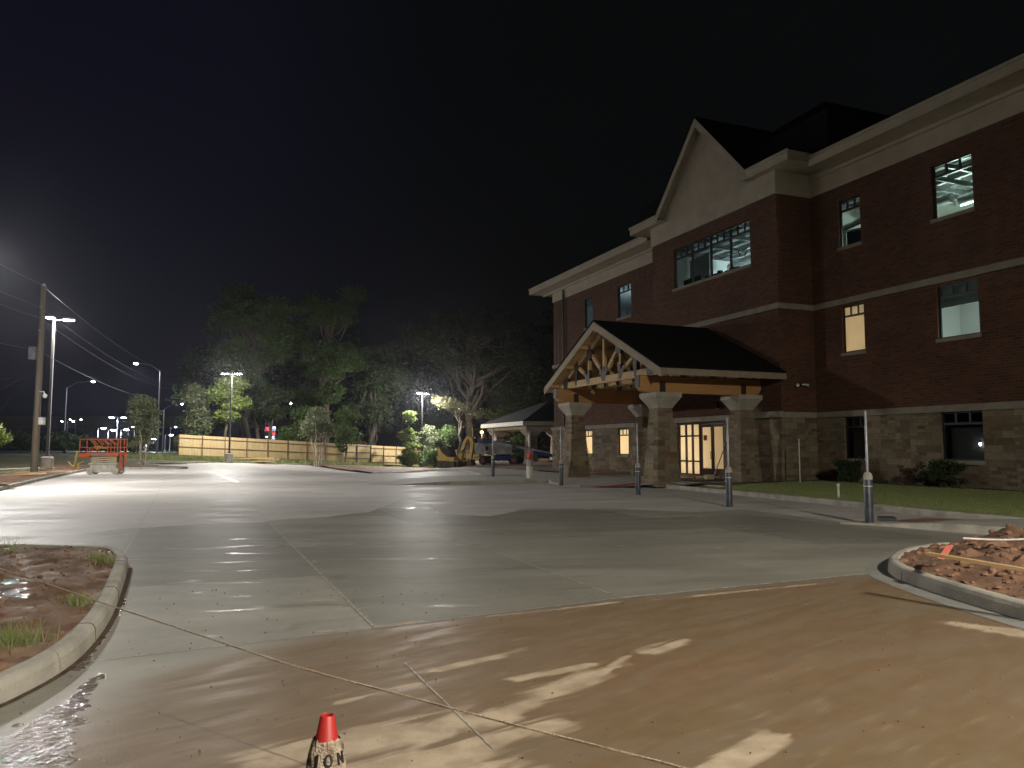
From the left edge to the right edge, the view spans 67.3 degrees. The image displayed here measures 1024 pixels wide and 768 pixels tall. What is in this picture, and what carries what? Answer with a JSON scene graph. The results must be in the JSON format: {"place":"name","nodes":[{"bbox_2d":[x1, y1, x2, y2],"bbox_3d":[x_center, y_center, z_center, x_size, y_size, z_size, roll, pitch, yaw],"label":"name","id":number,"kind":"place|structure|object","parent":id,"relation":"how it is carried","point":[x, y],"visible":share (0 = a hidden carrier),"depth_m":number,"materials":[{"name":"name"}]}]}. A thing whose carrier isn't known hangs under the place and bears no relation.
{"place":"outdoors","nodes":[
{"label":"outdoors","id":0,"kind":"place"},
{"bbox_2d":[0,545,115,671],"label":"mud bed","id":1,"kind":"object","parent":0,"point":[72,618],"visible":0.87,"depth_m":7.94,"materials":[{"name":"soil"}]},
{"bbox_2d":[0,535,32,554],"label":"weed tuft","id":2,"kind":"object","parent":1,"relation":"on","point":[4,542],"visible":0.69,"depth_m":10.93,"materials":[{"name":"green plant"}]},
{"bbox_2d":[0,578,36,597],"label":"puddle","id":3,"kind":"object","parent":1,"relation":"on","point":[9,592],"visible":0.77,"depth_m":7.98,"materials":[{"name":"grey liquid"}]},
{"bbox_2d":[0,614,74,655],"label":"weed tuft","id":4,"kind":"object","parent":1,"relation":"on","point":[12,636],"visible":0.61,"depth_m":5.79,"materials":[{"name":"green plant"}]},
{"bbox_2d":[0,545,109,658],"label":"dirt clods","id":5,"kind":"object","parent":1,"relation":"on","point":[45,588],"visible":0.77,"depth_m":8.55,"materials":[{"name":"soil"}]},
{"bbox_2d":[55,590,99,606],"bbox_3d":[-4.183,2.046,7.336,0.394,0.135,0.421,0,-5,0],"label":"weed tuft","id":6,"kind":"object","parent":1,"relation":"on","point":[74,601],"visible":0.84,"depth_m":7.36,"materials":[{"name":"green plant"}]},
{"bbox_2d":[82,547,111,563],"bbox_3d":[-5.409,2.212,9.981,0.432,0.239,0.392,0,-5,0],"label":"weed tuft","id":7,"kind":"object","parent":1,"relation":"on","point":[96,557],"visible":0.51,"depth_m":9.96,"materials":[{"name":"green plant"}]},
{"bbox_2d":[0,451,544,486],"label":"verge","id":8,"kind":"structure","parent":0,"point":[14,459],"depth_m":69.58,"materials":[{"name":"green plant"}]},
{"bbox_2d":[5,429,40,452],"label":"roadside tree","id":9,"kind":"object","parent":8,"relation":"on","point":[21,438],"visible":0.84,"depth_m":122.56,"materials":[{"name":"green plant"}]},
{"bbox_2d":[39,433,55,452],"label":"roadside tree","id":10,"kind":"object","parent":8,"relation":"on","point":[42,445],"visible":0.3,"depth_m":126.30,"materials":[{"name":"green plant"}]},
{"bbox_2d":[44,430,84,453],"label":"roadside tree","id":11,"kind":"object","parent":8,"relation":"on","point":[65,440],"visible":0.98,"depth_m":117.05,"materials":[{"name":"green plant"}]},
{"bbox_2d":[0,464,172,485],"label":"dirt strip","id":12,"kind":"object","parent":8,"relation":"on","point":[9,479],"visible":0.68,"depth_m":43.34,"materials":[{"name":"soil"}]},
{"bbox_2d":[0,423,12,445],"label":"leafy shrub","id":13,"kind":"object","parent":12,"relation":"on","point":[4,437],"visible":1,"depth_m":30.15,"materials":[{"name":"green plant"}]},
{"bbox_2d":[28,283,47,473],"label":"utility pole","id":14,"kind":"object","parent":12,"relation":"on","point":[38,420],"visible":0.91,"depth_m":41.97,"materials":[{"name":"brown wood"}]},
{"bbox_2d":[40,315,75,470],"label":"light pole","id":15,"kind":"object","parent":12,"relation":"on","point":[47,460],"visible":0.92,"depth_m":47.47,"materials":[{"name":"metal"}]},
{"bbox_2d":[125,394,162,465],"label":"young tree","id":16,"kind":"object","parent":12,"relation":"on","point":[142,409],"visible":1,"depth_m":59.63,"materials":[{"name":"green plant"}]},
{"bbox_2d":[72,433,107,452],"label":"roadside tree","id":17,"kind":"object","parent":8,"relation":"on","point":[90,443],"visible":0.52,"depth_m":122.25,"materials":[{"name":"green plant"}]},
{"bbox_2d":[100,440,123,452],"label":"roadside tree","id":18,"kind":"object","parent":8,"relation":"on","point":[110,445],"visible":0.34,"depth_m":127.04,"materials":[{"name":"green plant"}]},
{"bbox_2d":[114,434,153,453],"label":"roadside tree","id":19,"kind":"object","parent":8,"relation":"on","point":[130,438],"visible":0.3,"depth_m":116.59,"materials":[{"name":"green plant"}]},
{"bbox_2d":[127,433,155,464],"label":"tree","id":20,"kind":"object","parent":8,"relation":"on","point":[135,442],"visible":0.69,"depth_m":60.49,"materials":[{"name":"green plant"}]},
{"bbox_2d":[133,362,160,453],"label":"street lamp","id":21,"kind":"object","parent":8,"relation":"on","point":[136,363],"visible":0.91,"depth_m":108.12,"materials":[{"name":"metal"}]},
{"bbox_2d":[172,382,214,454],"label":"broadleaf tree","id":22,"kind":"object","parent":8,"relation":"on","point":[195,423],"visible":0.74,"depth_m":83.22,"materials":[{"name":"green plant"}]},
{"bbox_2d":[165,326,240,440],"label":"broad tree","id":23,"kind":"object","parent":8,"relation":"on","point":[200,368],"visible":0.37,"depth_m":117.06,"materials":[{"name":"green plant"}]},
{"bbox_2d":[67,452,386,466],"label":"fence weeds","id":24,"kind":"object","parent":8,"relation":"on","point":[180,457],"visible":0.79,"depth_m":77.03,"materials":[{"name":"green plant"}]},
{"bbox_2d":[204,375,253,443],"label":"broadleaf tree","id":25,"kind":"object","parent":8,"relation":"on","point":[221,393],"visible":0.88,"depth_m":83.97,"materials":[{"name":"green plant"}]},
{"bbox_2d":[221,372,241,462],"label":"light pole","id":26,"kind":"object","parent":8,"relation":"on","point":[229,457],"visible":0.92,"depth_m":75.82,"materials":[{"name":"metal"}]},
{"bbox_2d":[206,281,300,453],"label":"tall tree","id":27,"kind":"object","parent":8,"relation":"on","point":[244,356],"visible":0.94,"depth_m":99.51,"materials":[{"name":"green plant"}]},
{"bbox_2d":[237,386,294,456],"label":"broadleaf tree","id":28,"kind":"object","parent":8,"relation":"on","point":[277,396],"visible":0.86,"depth_m":91.39,"materials":[{"name":"green plant"}]},
{"bbox_2d":[241,316,329,440],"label":"background tree","id":29,"kind":"object","parent":8,"relation":"on","point":[289,384],"visible":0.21,"depth_m":148.51,"materials":[{"name":"green plant"}]},
{"bbox_2d":[270,404,324,444],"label":"broadleaf tree","id":30,"kind":"object","parent":8,"relation":"on","point":[289,433],"visible":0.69,"depth_m":89.30,"materials":[{"name":"green plant"}]},
{"bbox_2d":[285,284,371,442],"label":"tall tree","id":31,"kind":"object","parent":8,"relation":"on","point":[343,357],"visible":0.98,"depth_m":103.79,"materials":[{"name":"green plant"}]},
{"bbox_2d":[178,434,479,464],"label":"wooden fence","id":32,"kind":"object","parent":8,"relation":"on","point":[369,454],"visible":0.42,"depth_m":86.16,"materials":[{"name":"brown wood"}]},
{"bbox_2d":[329,406,363,462],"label":"broadleaf tree","id":33,"kind":"object","parent":8,"relation":"on","point":[346,433],"visible":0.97,"depth_m":89.23,"materials":[{"name":"green plant"}]},
{"bbox_2d":[312,323,406,443],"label":"background tree","id":34,"kind":"object","parent":8,"relation":"on","point":[346,395],"visible":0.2,"depth_m":149.78,"materials":[{"name":"green plant"}]},
{"bbox_2d":[337,342,412,445],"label":"oak tree","id":35,"kind":"object","parent":8,"relation":"on","point":[376,410],"visible":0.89,"depth_m":107.60,"materials":[{"name":"green plant"}]},
{"bbox_2d":[395,410,421,466],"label":"cedar tree","id":36,"kind":"object","parent":8,"relation":"on","point":[409,457],"visible":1,"depth_m":96.25,"materials":[{"name":"green plant"}]},
{"bbox_2d":[381,319,466,443],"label":"background tree","id":37,"kind":"object","parent":8,"relation":"on","point":[427,370],"visible":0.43,"depth_m":148.03,"materials":[{"name":"green plant"}]},
{"bbox_2d":[413,425,441,466],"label":"leafy shrub","id":38,"kind":"object","parent":8,"relation":"on","point":[430,441],"visible":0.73,"depth_m":97.40,"materials":[{"name":"green plant"}]},
{"bbox_2d":[418,448,448,467],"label":"leafy shrub","id":39,"kind":"object","parent":8,"relation":"on","point":[430,456],"visible":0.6,"depth_m":92.76,"materials":[{"name":"green plant"}]},
{"bbox_2d":[434,424,457,447],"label":"leafy shrub","id":40,"kind":"object","parent":8,"relation":"on","point":[447,435],"visible":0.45,"depth_m":99.04,"materials":[{"name":"green plant"}]},
{"bbox_2d":[430,394,493,455],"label":"oak tree","id":41,"kind":"object","parent":8,"relation":"on","point":[443,402],"visible":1,"depth_m":99.58,"materials":[{"name":"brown plant"}]},
{"bbox_2d":[397,309,545,455],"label":"oak tree","id":42,"kind":"object","parent":8,"relation":"on","point":[434,333],"visible":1,"depth_m":115.53,"materials":[{"name":"green plant"}]},
{"bbox_2d":[445,306,547,454],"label":"background tree","id":43,"kind":"object","parent":8,"relation":"on","point":[492,405],"visible":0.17,"depth_m":149.70,"materials":[{"name":"green plant"}]},
{"bbox_2d":[505,434,524,457],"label":"leafy shrub","id":44,"kind":"object","parent":8,"relation":"on","point":[516,441],"visible":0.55,"depth_m":82.97,"materials":[{"name":"green plant"}]},
{"bbox_2d":[483,344,553,449],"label":"broad tree","id":45,"kind":"object","parent":8,"relation":"on","point":[534,395],"visible":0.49,"depth_m":118.66,"materials":[{"name":"green plant"}]},
{"bbox_2d":[508,309,553,450],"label":"background tree","id":46,"kind":"object","parent":8,"relation":"on","point":[541,328],"visible":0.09,"depth_m":149.70,"materials":[{"name":"green plant"}]},
{"bbox_2d":[0,449,549,458],"bbox_3d":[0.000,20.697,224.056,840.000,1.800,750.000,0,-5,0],"label":"ground","id":47,"kind":"structure","parent":0,"point":[542,456],"depth_m":344.73,"materials":[{"name":"green plant"}]},
{"bbox_2d":[0,416,319,450],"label":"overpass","id":48,"kind":"object","parent":47,"relation":"on","point":[89,424],"visible":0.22,"depth_m":240.75,"materials":[{"name":"concrete"}]},
{"bbox_2d":[529,53,1023,490],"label":"brick building","id":49,"kind":"structure","parent":47,"relation":"on","point":[850,265],"depth_m":31.71,"materials":[{"name":"brick"}]},
{"bbox_2d":[585,430,592,455],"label":"window","id":50,"kind":"structure","parent":49,"relation":"in","point":[588,432],"depth_m":52.08,"materials":[{"name":"yellow glass"}]},
{"bbox_2d":[617,429,628,456],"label":"window","id":51,"kind":"structure","parent":49,"relation":"in","point":[623,433],"depth_m":47.84,"materials":[{"name":"yellow glass"}]},
{"bbox_2d":[616,283,631,320],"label":"window","id":52,"kind":"structure","parent":49,"relation":"in","point":[620,318],"depth_m":48.67,"materials":[{"name":"brown metal"}]},
{"bbox_2d":[700,424,712,474],"bbox_3d":[9.336,3.154,36.968,0.134,2.440,0.901,2,-5,-22],"label":"door","id":53,"kind":"structure","parent":49,"relation":"in","point":[704,471],"depth_m":37.00,"materials":[{"name":"brown"}]},
{"bbox_2d":[672,220,751,291],"bbox_3d":[9.596,-6.102,37.280,0.242,2.200,6.100,2,-5,-22],"label":"window","id":54,"kind":"structure","parent":49,"relation":"in","point":[730,238],"depth_m":37.26,"materials":[{"name":"brown metal"}]},
{"bbox_2d":[712,423,724,475],"bbox_3d":[9.679,3.085,36.130,0.134,2.440,0.901,2,-5,-22],"label":"door","id":55,"kind":"structure","parent":49,"relation":"in","point":[720,472],"depth_m":36.28,"materials":[{"name":"brown"}]},
{"bbox_2d":[837,195,862,251],"bbox_3d":[13.927,-6.616,31.680,0.240,2.100,1.260,2,-5,-22],"label":"window","id":56,"kind":"structure","parent":49,"relation":"in","point":[842,247],"depth_m":31.92,"materials":[{"name":"brown metal"}]},
{"bbox_2d":[841,303,866,356],"bbox_3d":[13.927,-2.206,31.314,0.240,2.070,1.260,2,-5,-22],"label":"window","id":57,"kind":"structure","parent":49,"relation":"in","point":[854,330],"depth_m":31.38,"materials":[{"name":"glass"}]},
{"bbox_2d":[843,416,868,462],"bbox_3d":[13.836,2.221,30.913,0.240,1.840,1.260,2,-5,-22],"label":"window","id":58,"kind":"structure","parent":49,"relation":"in","point":[853,418],"depth_m":31.18,"materials":[{"name":"brown metal"}]},
{"bbox_2d":[930,153,975,223],"bbox_3d":[15.686,-6.956,27.392,0.240,2.130,1.720,2,-5,-22],"label":"window","id":59,"kind":"structure","parent":49,"relation":"in","point":[961,167],"depth_m":27.59,"materials":[{"name":"brown metal"}]},
{"bbox_2d":[936,278,981,342],"bbox_3d":[15.686,-2.561,27.027,0.240,2.070,1.720,2,-5,-22],"label":"window","id":60,"kind":"structure","parent":49,"relation":"in","point":[942,339],"depth_m":27.25,"materials":[{"name":"brown metal"}]},
{"bbox_2d":[942,410,986,464],"bbox_3d":[15.593,1.865,26.623,0.240,1.840,1.720,2,-5,-22],"label":"window","id":61,"kind":"structure","parent":49,"relation":"in","point":[968,461],"depth_m":26.71,"materials":[{"name":"brown metal"}]},
{"bbox_2d":[308,459,630,475],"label":"dirt yard","id":62,"kind":"structure","parent":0,"point":[506,465],"depth_m":66.99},
{"bbox_2d":[296,405,341,466],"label":"crape myrtle","id":63,"kind":"object","parent":62,"relation":"on","point":[311,426],"visible":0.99,"depth_m":79.45,"materials":[{"name":"green plant"}]},
{"bbox_2d":[436,436,475,467],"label":"mini excavator","id":64,"kind":"object","parent":62,"relation":"on","point":[449,455],"visible":0.95,"depth_m":66.93,"materials":[{"name":"yellow metal"}]},
{"bbox_2d":[473,437,551,463],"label":"boom lift","id":65,"kind":"object","parent":62,"relation":"on","point":[484,446],"visible":0.88,"depth_m":68.96,"materials":[{"name":"blue paint"}]},
{"bbox_2d":[481,402,553,461],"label":"stone pavilion","id":66,"kind":"structure","parent":62,"relation":"on","point":[531,423],"depth_m":83.24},
{"bbox_2d":[0,463,1023,767],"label":"parking lot","id":67,"kind":"structure","parent":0,"point":[620,671],"depth_m":6.58,"materials":[{"name":"concrete"}]},
{"bbox_2d":[0,544,127,703],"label":"kerb","id":68,"kind":"structure","parent":67,"relation":"on","point":[69,649],"depth_m":5.85,"materials":[{"name":"concrete"}]},
{"bbox_2d":[0,568,131,707],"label":"kerb gap","id":69,"kind":"object","parent":67,"relation":"on","point":[88,652],"visible":0.98,"depth_m":6.11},
{"bbox_2d":[79,439,127,473],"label":"scissor lift","id":70,"kind":"object","parent":67,"relation":"on","point":[113,465],"visible":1,"depth_m":46.42,"materials":[{"name":"white paint"}]},
{"bbox_2d":[0,461,324,490],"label":"kerb","id":71,"kind":"structure","parent":67,"relation":"on","point":[9,486],"depth_m":57.21,"materials":[{"name":"concrete"}]},
{"bbox_2d":[95,628,370,660],"bbox_3d":[-2.180,2.125,6.321,2.188,0.001,0.016,3,-5,-29],"label":"expansion joint","id":72,"kind":"object","parent":67,"relation":"on","point":[232,644],"visible":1,"depth_m":6.26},
{"bbox_2d":[234,487,375,627],"bbox_3d":[-6.360,3.201,19.302,0.022,0.001,27.031,2,-5,-22],"label":"expansion joint","id":73,"kind":"object","parent":67,"relation":"on","point":[352,605],"visible":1,"depth_m":8.69,"materials":[{"name":"concrete"}]},
{"bbox_2d":[306,713,346,767],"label":"traffic cone","id":74,"kind":"object","parent":67,"relation":"on","point":[326,749],"visible":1,"depth_m":2.50,"materials":[{"name":"red plastic"}]},
{"bbox_2d":[371,469,482,483],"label":"kerb","id":75,"kind":"structure","parent":67,"relation":"on","point":[464,471],"depth_m":54.47,"materials":[{"name":"concrete"}]},
{"bbox_2d":[405,663,493,748],"bbox_3d":[-0.448,2.009,4.915,0.010,0.001,1.785,2,-5,-23],"label":"expansion joint","id":76,"kind":"object","parent":67,"relation":"on","point":[450,706],"visible":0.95,"depth_m":4.76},
{"bbox_2d":[382,479,547,484],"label":"kerb","id":77,"kind":"structure","parent":67,"relation":"on","point":[489,482],"depth_m":34.05,"materials":[{"name":"concrete"}]},
{"bbox_2d":[320,487,621,597],"bbox_3d":[-3.415,3.258,19.989,0.022,0.001,25.338,2,-5,-21],"label":"expansion joint","id":78,"kind":"object","parent":67,"relation":"on","point":[500,553],"visible":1,"depth_m":11.23,"materials":[{"name":"concrete"}]},
{"bbox_2d":[19,587,1012,767],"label":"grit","id":79,"kind":"object","parent":67,"relation":"on","point":[535,681],"visible":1,"depth_m":5.88,"materials":[{"name":"gravel"}]},
{"bbox_2d":[559,426,562,485],"bbox_3d":[2.102,3.096,32.873,0.191,2.560,0.194,-4,-6,40],"label":"bollard","id":80,"kind":"object","parent":67,"relation":"on","point":[561,472],"visible":0.97,"depth_m":32.77,"materials":[{"name":"metal"}]},
{"bbox_2d":[635,423,640,494],"bbox_3d":[4.309,2.583,26.385,0.191,2.510,0.194,4,-6,-40],"label":"bollard","id":81,"kind":"object","parent":67,"relation":"on","point":[637,479],"visible":0.94,"depth_m":26.28,"materials":[{"name":"metal"}]},
{"bbox_2d":[725,417,732,506],"bbox_3d":[5.907,2.152,21.007,0.191,2.480,0.194,-4,-6,37],"label":"bollard","id":82,"kind":"object","parent":67,"relation":"on","point":[728,482],"visible":0.98,"depth_m":20.90,"materials":[{"name":"metal"}]},
{"bbox_2d":[622,573,867,597],"bbox_3d":[2.960,2.353,9.067,3.963,0.001,0.030,2,-5,-25],"label":"expansion joint","id":83,"kind":"object","parent":67,"relation":"on","point":[742,585],"visible":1,"depth_m":8.95,"materials":[{"name":"concrete"}]},
{"bbox_2d":[661,484,1023,518],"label":"kerb","id":84,"kind":"structure","parent":67,"relation":"on","point":[921,511],"depth_m":20.74,"materials":[{"name":"concrete"}]},
{"bbox_2d":[863,411,873,522],"bbox_3d":[7.540,1.785,16.327,0.191,2.440,0.194,-3,-6,36],"label":"bollard","id":85,"kind":"object","parent":67,"relation":"on","point":[868,495],"visible":0.94,"depth_m":16.23,"materials":[{"name":"metal"}]},
{"bbox_2d":[840,522,1023,533],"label":"kerb","id":86,"kind":"structure","parent":67,"relation":"on","point":[970,528],"depth_m":14.86,"materials":[{"name":"concrete"}]},
{"bbox_2d":[866,556,1023,628],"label":"gutter pan","id":87,"kind":"object","parent":67,"relation":"on","point":[877,569],"visible":0.84,"depth_m":8.34,"materials":[{"name":"concrete"}]},
{"bbox_2d":[888,542,1023,619],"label":"kerb","id":88,"kind":"structure","parent":67,"relation":"on","point":[1007,605],"depth_m":8.16,"materials":[{"name":"concrete"}]},
{"bbox_2d":[901,524,1023,599],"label":"dirt mound","id":89,"kind":"object","parent":67,"relation":"on","point":[991,580],"visible":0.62,"depth_m":9.12,"materials":[{"name":"soil"}]},
{"bbox_2d":[899,524,1023,589],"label":"dirt clods","id":90,"kind":"object","parent":89,"relation":"on","point":[991,569],"visible":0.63,"depth_m":9.04,"materials":[{"name":"soil"}]},
{"bbox_2d":[925,552,1023,571],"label":"wooden plank","id":91,"kind":"object","parent":89,"relation":"on","point":[986,563],"visible":1,"depth_m":7.34,"materials":[{"name":"brown wood"}]},
{"bbox_2d":[963,537,1023,540],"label":"plastic pipe","id":92,"kind":"object","parent":89,"relation":"on","point":[987,539],"visible":1,"depth_m":9.63,"materials":[{"name":"white plastic"}]},
{"bbox_3d":[-7.829,1.842,8.477,0.016,0.929,0.016,0,-5,0],"label":"barrier post","id":93,"kind":"object","parent":67,"relation":"on","visible":0},
{"bbox_2d":[0,568,685,767],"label":"rope","id":94,"kind":"object","parent":93,"relation":"attached to","point":[556,735],"visible":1,"depth_m":3.40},
{"bbox_2d":[0,0,1023,451],"label":"sky","id":95,"kind":"structure","parent":0,"point":[433,157],"materials":[{"name":"black"}]},
{"bbox_2d":[526,460,533,477],"bbox_3d":[0.853,4.098,37.155,0.400,0.870,0.400,0,-5,0],"label":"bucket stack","id":96,"kind":"object","parent":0,"point":[529,468],"visible":0.98,"depth_m":37.02,"materials":[{"name":"white plastic"}]},
{"bbox_2d":[374,467,752,486],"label":"sidewalk","id":97,"kind":"structure","parent":0,"point":[516,474],"depth_m":36.35,"materials":[{"name":"concrete"}]},
{"bbox_2d":[491,428,494,476],"bbox_3d":[-0.962,3.489,38.888,0.191,2.510,0.194,0,-5,4],"label":"bollard","id":98,"kind":"object","parent":97,"relation":"on","point":[492,465],"visible":0.96,"depth_m":38.80,"materials":[{"name":"metal"}]},
{"bbox_2d":[543,320,786,486],"bbox_3d":[6.498,0.840,35.804,6.270,7.340,10.840,2,-5,-22],"label":"entrance canopy","id":99,"kind":"object","parent":97,"relation":"on","point":[649,375],"visible":0.98,"depth_m":32.89,"materials":[{"name":"stone"}]},
{"bbox_2d":[681,478,724,480],"bbox_3d":[7.580,4.270,34.362,4.735,0.062,3.360,2,-5,-20],"label":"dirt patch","id":100,"kind":"object","parent":97,"relation":"on","point":[698,479],"visible":0.53,"depth_m":34.31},
{"bbox_2d":[695,480,1023,516],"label":"lawn","id":101,"kind":"structure","parent":0,"point":[958,505],"depth_m":21.99,"materials":[{"name":"plant"}]},
{"bbox_2d":[684,480,1023,491],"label":"mulch bed","id":102,"kind":"object","parent":101,"relation":"on","point":[836,481],"visible":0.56,"depth_m":29.49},
{"bbox_2d":[831,456,864,482],"bbox_3d":[13.185,3.368,30.031,1.268,1.136,1.284,0,-5,0],"label":"shrub","id":103,"kind":"object","parent":102,"relation":"on","point":[850,471],"visible":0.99,"depth_m":29.94,"materials":[{"name":"green plant"}]},
{"bbox_2d":[891,466,918,485],"bbox_3d":[14.140,3.333,27.568,0.878,0.802,1.009,0,-5,0],"label":"shrub","id":104,"kind":"object","parent":102,"relation":"on","point":[909,479],"visible":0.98,"depth_m":27.46,"materials":[{"name":"green plant"}]},
{"bbox_2d":[915,458,969,487],"bbox_3d":[14.750,3.064,26.274,1.447,1.124,1.232,1,-5,-11],"label":"shrub","id":105,"kind":"object","parent":102,"relation":"on","point":[945,474],"visible":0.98,"depth_m":26.06,"materials":[{"name":"green plant"}]},
{"bbox_2d":[855,517,1023,527],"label":"sidewalk","id":106,"kind":"structure","parent":0,"point":[1004,522],"depth_m":15.61,"materials":[{"name":"concrete"}]},
{"bbox_2d":[877,516,896,521],"bbox_3d":[8.087,2.920,16.594,0.320,0.109,0.370,-1,-5,16],"label":"kerb drain","id":107,"kind":"object","parent":106,"relation":"on","point":[887,518],"visible":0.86,"depth_m":16.44,"materials":[{"name":"black"}]},
{"bbox_2d":[897,518,959,521],"bbox_3d":[8.929,2.937,16.653,1.408,0.036,0.756,3,-5,-28],"label":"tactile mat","id":108,"kind":"object","parent":106,"relation":"on","point":[926,519],"visible":0.96,"depth_m":16.69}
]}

